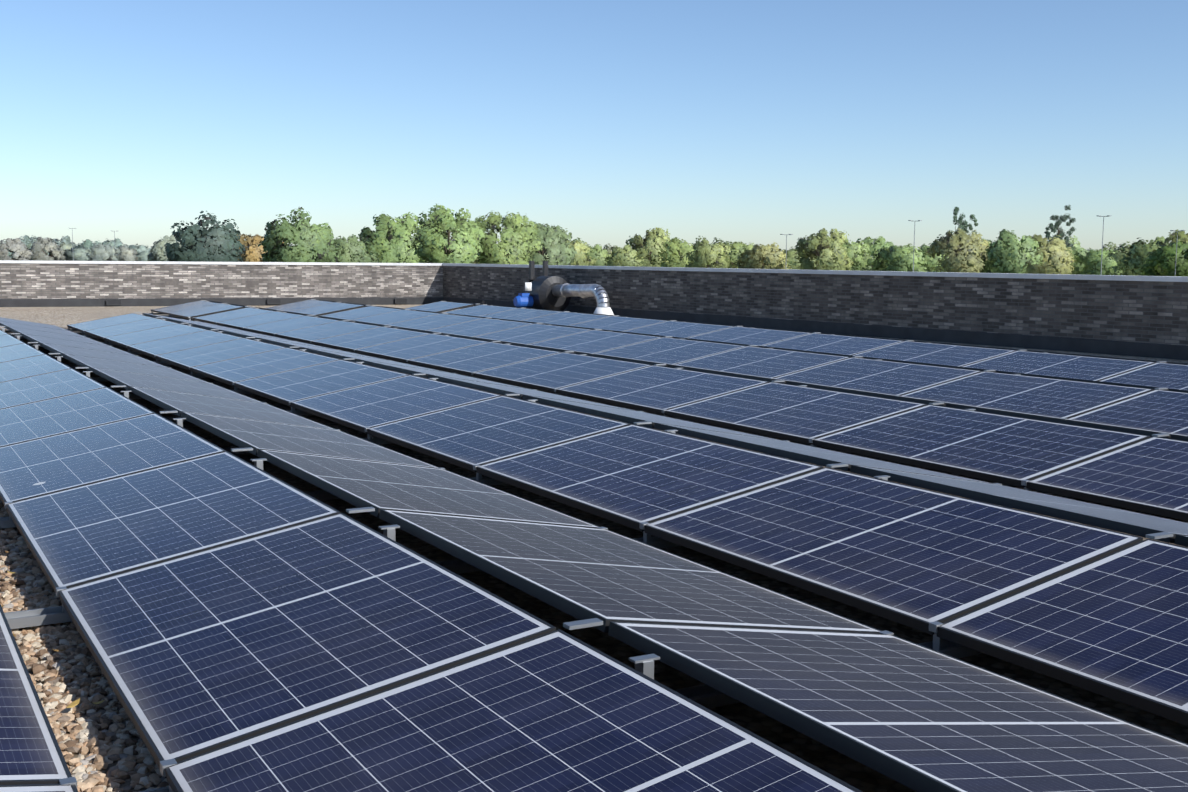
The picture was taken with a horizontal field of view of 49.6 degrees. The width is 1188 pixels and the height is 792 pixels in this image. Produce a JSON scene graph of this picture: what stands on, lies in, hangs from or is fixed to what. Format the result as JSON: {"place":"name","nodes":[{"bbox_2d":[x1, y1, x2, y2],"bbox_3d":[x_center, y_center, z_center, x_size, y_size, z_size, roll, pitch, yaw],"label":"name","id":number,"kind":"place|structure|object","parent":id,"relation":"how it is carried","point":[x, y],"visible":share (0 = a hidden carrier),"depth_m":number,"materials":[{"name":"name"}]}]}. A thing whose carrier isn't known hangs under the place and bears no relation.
{"place":"outdoors","nodes":[
{"label":"outdoors","id":0,"kind":"place"},
{"bbox_2d":[0,300,1187,791],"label":"solar panels","id":1,"kind":"object","parent":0,"point":[200,650],"visible":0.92,"depth_m":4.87,"materials":[{"name":"blue glass"}]},
{"bbox_2d":[0,0,1187,258],"label":"sky","id":2,"kind":"structure","parent":0,"point":[604,122],"materials":[{"name":"blue"}]},
{"bbox_2d":[945,207,967,237],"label":"tree","id":3,"kind":"object","parent":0,"point":[961,224],"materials":[{"name":"green plant"}]},
{"bbox_2d":[925,228,990,272],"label":"tree","id":4,"kind":"object","parent":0,"point":[960,245],"visible":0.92,"depth_m":267.13,"materials":[{"name":"green plant"}]},
{"label":"ground","id":5,"kind":"structure","parent":0,"visible":0},
{"bbox_2d":[0,238,33,259],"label":"tree","id":6,"kind":"object","parent":5,"relation":"on","point":[18,247],"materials":[{"name":"plant"}]},
{"bbox_2d":[10,235,33,256],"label":"tree","id":7,"kind":"object","parent":5,"relation":"on","point":[26,239],"visible":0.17,"depth_m":474.97,"materials":[{"name":"green plant"}]},
{"bbox_2d":[12,242,44,254],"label":"tree","id":8,"kind":"object","parent":5,"relation":"on","point":[29,244],"visible":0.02,"depth_m":403.62,"materials":[{"name":"green plant"}]},
{"bbox_2d":[28,237,65,260],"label":"tree","id":9,"kind":"object","parent":5,"relation":"on","point":[39,245],"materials":[{"name":"green plant"}]},
{"bbox_2d":[49,242,73,253],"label":"tree","id":10,"kind":"object","parent":5,"relation":"on","point":[63,245],"visible":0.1,"depth_m":413.88,"materials":[{"name":"green plant"}]},
{"bbox_2d":[52,235,76,244],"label":"tree","id":11,"kind":"object","parent":5,"relation":"on","point":[66,239],"visible":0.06,"depth_m":543.31,"materials":[{"name":"green plant"}]},
{"bbox_2d":[63,247,90,260],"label":"tree","id":12,"kind":"object","parent":5,"relation":"on","point":[78,254],"visible":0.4,"depth_m":397.44,"materials":[{"name":"green plant"}]},
{"bbox_2d":[74,239,102,248],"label":"tree","id":13,"kind":"object","parent":5,"relation":"on","point":[87,243],"visible":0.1,"depth_m":482.85,"materials":[{"name":"green plant"}]},
{"bbox_2d":[86,241,120,260],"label":"tree","id":14,"kind":"object","parent":5,"relation":"on","point":[99,252],"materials":[{"name":"green plant"}]},
{"bbox_2d":[102,243,118,254],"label":"tree","id":15,"kind":"object","parent":5,"relation":"on","point":[108,244],"visible":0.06,"depth_m":483.29,"materials":[{"name":"green plant"}]},
{"bbox_2d":[102,238,122,247],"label":"tree","id":16,"kind":"object","parent":5,"relation":"on","point":[117,242],"visible":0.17,"depth_m":534.46,"materials":[{"name":"green plant"}]},
{"bbox_2d":[116,244,138,260],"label":"tree","id":17,"kind":"object","parent":5,"relation":"on","point":[130,254],"visible":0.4,"depth_m":406.30,"materials":[{"name":"plant"}]},
{"bbox_2d":[124,244,150,255],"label":"tree","id":18,"kind":"object","parent":5,"relation":"on","point":[140,248],"visible":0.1,"depth_m":483.77,"materials":[{"name":"green plant"}]},
{"bbox_2d":[136,251,152,260],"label":"tree","id":19,"kind":"object","parent":5,"relation":"on","point":[142,255],"visible":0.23,"depth_m":423.69,"materials":[{"name":"green plant"}]},
{"bbox_2d":[147,235,180,260],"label":"tree","id":20,"kind":"object","parent":5,"relation":"on","point":[159,246],"visible":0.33,"depth_m":380.61,"materials":[{"name":"green plant"}]},
{"bbox_2d":[159,243,188,260],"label":"tree","id":21,"kind":"object","parent":5,"relation":"on","point":[164,255],"visible":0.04,"depth_m":379.55,"materials":[{"name":"green plant"}]},
{"bbox_2d":[164,211,245,261],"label":"tree","id":22,"kind":"object","parent":5,"relation":"on","point":[216,243],"visible":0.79,"depth_m":211.05,"materials":[{"name":"green plant"}]},
{"bbox_2d":[236,233,283,261],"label":"tree","id":23,"kind":"object","parent":5,"relation":"on","point":[253,251],"visible":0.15,"depth_m":232.78,"materials":[{"name":"plant"}]},
{"bbox_2d":[258,207,343,262],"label":"tree","id":24,"kind":"object","parent":5,"relation":"on","point":[314,242],"visible":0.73,"depth_m":217.54,"materials":[{"name":"green plant"}]},
{"bbox_2d":[333,234,378,262],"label":"tree","id":25,"kind":"object","parent":5,"relation":"on","point":[355,252],"visible":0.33,"depth_m":231.37,"materials":[{"name":"green plant"}]},
{"bbox_2d":[348,227,390,258],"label":"tree","id":26,"kind":"object","parent":5,"relation":"on","point":[364,240],"depth_m":263.03,"materials":[{"name":"green plant"}]},
{"bbox_2d":[357,212,424,262],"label":"tree","id":27,"kind":"object","parent":5,"relation":"on","point":[398,236],"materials":[{"name":"green plant"}]},
{"bbox_2d":[412,204,485,263],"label":"tree","id":28,"kind":"object","parent":5,"relation":"on","point":[464,246],"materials":[{"name":"green plant"}]},
{"bbox_2d":[475,210,542,264],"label":"tree","id":29,"kind":"object","parent":5,"relation":"on","point":[512,243],"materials":[{"name":"green plant"}]},
{"bbox_2d":[520,222,577,264],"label":"tree","id":30,"kind":"object","parent":5,"relation":"on","point":[555,246],"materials":[{"name":"green plant"}]},
{"bbox_2d":[0,263,1187,359],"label":"brick parapet","id":31,"kind":"object","parent":5,"relation":"on","point":[1155,312],"depth_m":23.74,"materials":[{"name":"grey brick"}]},
{"bbox_2d":[0,305,1187,791],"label":"roof gravel","id":32,"kind":"structure","parent":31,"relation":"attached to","point":[822,757],"depth_m":4.74,"materials":[{"name":"grey gravel"}]},
{"bbox_2d":[0,499,168,791],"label":"pebbles","id":33,"kind":"object","parent":32,"relation":"on","point":[87,734],"visible":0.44,"depth_m":3.63,"materials":[{"name":"beige gravel"}]},
{"bbox_2d":[1,551,104,707],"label":"dry leaves","id":34,"kind":"object","parent":33,"relation":"on","point":[74,703],"visible":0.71,"depth_m":3.46,"materials":[{"name":"brown plant"}]},
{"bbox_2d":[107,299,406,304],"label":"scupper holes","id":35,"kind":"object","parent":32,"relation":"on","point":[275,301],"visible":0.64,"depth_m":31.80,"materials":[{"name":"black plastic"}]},
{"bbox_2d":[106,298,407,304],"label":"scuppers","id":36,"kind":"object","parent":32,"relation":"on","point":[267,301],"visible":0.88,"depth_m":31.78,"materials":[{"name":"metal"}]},
{"bbox_2d":[525,261,570,310],"bbox_3d":[-1.163,-2.370,28.111,1.131,1.170,0.975,-3,7,-30],"label":"fan housing","id":37,"kind":"object","parent":32,"relation":"on","point":[542,295],"visible":0.65,"depth_m":27.86,"materials":[{"name":"grey metal"}]},
{"bbox_2d":[513,293,533,307],"bbox_3d":[-1.542,-2.083,27.962,0.377,0.312,0.260,-3,7,-30],"label":"fan motor","id":38,"kind":"object","parent":37,"relation":"attached to","point":[523,300],"visible":0.98,"depth_m":27.87,"materials":[{"name":"blue metal"}]},
{"bbox_2d":[525,282,613,314],"bbox_3d":[-0.572,-2.002,26.869,0.512,0.689,2.694,-6,9,-45],"label":"fan cowl","id":39,"kind":"object","parent":32,"relation":"on","point":[598,310],"visible":0.77,"depth_m":26.02,"materials":[{"name":"white"}]},
{"bbox_2d":[552,283,609,306],"bbox_3d":[-0.274,-2.120,26.905,0.302,0.482,2.148,-3,7,-30],"label":"duct pipe","id":40,"kind":"object","parent":39,"relation":"attached to","point":[598,293],"visible":0.98,"depth_m":26.60,"materials":[{"name":"silver metal"}]},
{"bbox_2d":[0,299,1172,791],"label":"panel mounting brackets","id":41,"kind":"object","parent":32,"relation":"on","point":[706,695],"visible":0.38,"depth_m":4.83,"materials":[{"name":"silver metal"}]},
{"bbox_2d":[0,300,1187,791],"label":"solar panel frames","id":42,"kind":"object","parent":41,"relation":"on","point":[884,764],"visible":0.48,"depth_m":5.09,"materials":[{"name":"silver metal"}]},
{"bbox_2d":[0,297,1187,359],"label":"flashing","id":43,"kind":"object","parent":32,"relation":"on","point":[1163,351],"visible":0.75,"depth_m":22.30,"materials":[{"name":"grey metal"}]},
{"bbox_2d":[0,260,1187,281],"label":"coping","id":44,"kind":"object","parent":31,"relation":"on","point":[1060,276],"visible":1,"depth_m":24.01,"materials":[{"name":"grey metal"}]},
{"bbox_2d":[599,243,617,254],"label":"tree","id":45,"kind":"object","parent":5,"relation":"on","point":[608,249],"visible":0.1,"depth_m":326.15,"materials":[{"name":"green plant"}]},
{"bbox_2d":[625,227,671,266],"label":"tree","id":46,"kind":"object","parent":5,"relation":"on","point":[656,237],"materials":[{"name":"green plant"}]},
{"bbox_2d":[651,237,696,267],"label":"tree","id":47,"kind":"object","parent":5,"relation":"on","point":[674,247],"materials":[{"name":"green plant"}]},
{"bbox_2d":[685,236,731,267],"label":"tree","id":48,"kind":"object","parent":5,"relation":"on","point":[704,255],"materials":[{"name":"green plant"}]},
{"bbox_2d":[711,237,754,267],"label":"tree","id":49,"kind":"object","parent":5,"relation":"on","point":[737,248],"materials":[{"name":"green plant"}]},
{"bbox_2d":[732,242,791,268],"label":"tree","id":50,"kind":"object","parent":5,"relation":"on","point":[771,255],"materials":[{"name":"green plant"}]},
{"bbox_2d":[780,234,792,268],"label":"lamp post","id":51,"kind":"object","parent":5,"relation":"on","point":[786,244],"visible":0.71,"depth_m":257.28,"materials":[{"name":"grey metal"}]},
{"bbox_2d":[794,228,853,269],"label":"tree","id":52,"kind":"object","parent":5,"relation":"on","point":[831,244],"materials":[{"name":"green plant"}]},
{"bbox_2d":[826,235,871,270],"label":"tree","id":53,"kind":"object","parent":5,"relation":"on","point":[851,251],"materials":[{"name":"green plant"}]},
{"bbox_2d":[851,236,896,270],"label":"tree","id":54,"kind":"object","parent":5,"relation":"on","point":[875,244],"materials":[{"name":"green plant"}]},
{"bbox_2d":[869,243,933,271],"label":"tree","id":55,"kind":"object","parent":5,"relation":"on","point":[895,258],"visible":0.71,"depth_m":267.53,"materials":[{"name":"green plant"}]},
{"bbox_2d":[908,220,921,271],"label":"lamp post","id":56,"kind":"object","parent":5,"relation":"on","point":[914,243],"visible":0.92,"depth_m":252.42,"materials":[{"name":"grey metal"}]},
{"bbox_2d":[915,244,948,271],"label":"tree","id":57,"kind":"object","parent":5,"relation":"on","point":[929,262],"visible":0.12,"depth_m":268.62,"materials":[{"name":"green plant"}]},
{"bbox_2d":[1043,223,1061,242],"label":"tree","id":58,"kind":"object","parent":5,"relation":"on","point":[1047,233],"visible":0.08,"depth_m":280.20,"materials":[{"name":"green plant"}]},
{"bbox_2d":[1049,205,1075,246],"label":"tree","id":59,"kind":"object","parent":5,"relation":"on","point":[1063,218],"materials":[{"name":"green plant"}]},
{"bbox_2d":[1048,235,1082,249],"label":"tree","id":60,"kind":"object","parent":5,"relation":"on","point":[1076,244],"visible":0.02,"depth_m":298.95,"materials":[{"name":"green plant"}]},
{"bbox_2d":[1069,247,1125,274],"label":"tree","id":61,"kind":"object","parent":5,"relation":"on","point":[1091,261],"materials":[{"name":"green plant"}]},
{"bbox_2d":[1097,215,1110,274],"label":"lamp post","id":62,"kind":"object","parent":5,"relation":"on","point":[1102,238],"visible":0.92,"depth_m":240.11,"materials":[{"name":"grey metal"}]},
{"bbox_2d":[1093,242,1126,252],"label":"tree","id":63,"kind":"object","parent":5,"relation":"on","point":[1111,247],"depth_m":307.96,"materials":[{"name":"green plant"}]},
{"bbox_2d":[1107,241,1137,275],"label":"tree","id":64,"kind":"object","parent":5,"relation":"on","point":[1116,256],"visible":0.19,"depth_m":260.31,"materials":[{"name":"green plant"}]},
{"bbox_2d":[1140,240,1187,276],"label":"tree","id":65,"kind":"object","parent":5,"relation":"on","point":[1163,257],"visible":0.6,"depth_m":243.09,"materials":[{"name":"green plant"}]},
{"bbox_2d":[1170,230,1184,275],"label":"lamp post","id":66,"kind":"object","parent":5,"relation":"on","point":[1176,249],"visible":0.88,"depth_m":239.96,"materials":[{"name":"grey metal"}]},
{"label":"tree wood","id":67,"kind":"object","parent":5,"relation":"on","visible":0},
{"bbox_2d":[545,240,596,265],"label":"tree","id":68,"kind":"object","parent":67,"relation":"attached to","point":[580,260],"visible":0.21,"depth_m":282.01,"materials":[{"name":"green plant"}]},
{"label":"tree wood","id":69,"kind":"object","parent":5,"relation":"on","visible":0},
{"bbox_2d":[771,249,818,269],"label":"tree","id":70,"kind":"object","parent":69,"relation":"attached to","point":[791,255],"visible":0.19,"depth_m":274.24,"materials":[{"name":"green plant"}]},
{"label":"tree wood","id":71,"kind":"object","parent":5,"relation":"on","visible":0},
{"bbox_2d":[1066,247,1088,274],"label":"tree","id":72,"kind":"object","parent":71,"relation":"attached to","point":[1078,267],"visible":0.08,"depth_m":266.06,"materials":[{"name":"green plant"}]},
{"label":"tree wood","id":73,"kind":"object","parent":5,"relation":"on","visible":0},
{"bbox_2d":[569,238,599,264],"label":"tree","id":74,"kind":"object","parent":73,"relation":"attached to","point":[584,249],"depth_m":286.54,"materials":[{"name":"green plant"}]},
{"bbox_2d":[585,244,611,265],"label":"tree","id":75,"kind":"object","parent":73,"relation":"attached to","point":[603,254],"visible":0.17,"depth_m":285.18,"materials":[{"name":"green plant"}]},
{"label":"tree wood","id":76,"kind":"object","parent":5,"relation":"on","visible":0},
{"bbox_2d":[1181,249,1187,262],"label":"tree","id":77,"kind":"object","parent":76,"relation":"attached to","point":[1185,253],"visible":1,"depth_m":237.73,"materials":[{"name":"green plant"}]},
{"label":"tree wood","id":78,"kind":"object","parent":5,"relation":"on","visible":0},
{"bbox_2d":[963,214,977,234],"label":"tree","id":79,"kind":"object","parent":78,"relation":"attached to","point":[971,216],"visible":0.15,"depth_m":285.80,"materials":[{"name":"green plant"}]},
{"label":"tree wood","id":80,"kind":"object","parent":5,"relation":"on","visible":0},
{"bbox_2d":[604,245,646,266],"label":"tree","id":81,"kind":"object","parent":80,"relation":"attached to","point":[621,256],"visible":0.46,"depth_m":283.68,"materials":[{"name":"green plant"}]},
{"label":"tree wood","id":82,"kind":"object","parent":5,"relation":"on","visible":0},
{"bbox_2d":[977,229,1046,273],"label":"tree","id":83,"kind":"object","parent":82,"relation":"attached to","point":[1005,249],"visible":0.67,"depth_m":262.57,"materials":[{"name":"green plant"}]},
{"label":"tree wood","id":84,"kind":"object","parent":5,"relation":"on","visible":0},
{"bbox_2d":[1014,234,1074,273],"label":"tree","id":85,"kind":"object","parent":84,"relation":"attached to","point":[1056,255],"visible":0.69,"depth_m":261.36,"materials":[{"name":"green plant"}]},
{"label":"tree","id":86,"kind":"object","parent":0,"visible":0},
{"bbox_2d":[1147,229,1187,274],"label":"tree","id":87,"kind":"object","parent":86,"relation":"attached to","point":[1182,237],"visible":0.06,"depth_m":252.33,"materials":[{"name":"green plant"}]},
{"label":"tree wood","id":88,"kind":"object","parent":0,"visible":0},
{"bbox_2d":[1118,236,1169,275],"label":"tree","id":89,"kind":"object","parent":88,"relation":"attached to","point":[1138,251],"visible":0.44,"depth_m":257.63,"materials":[{"name":"green plant"}]}
]}

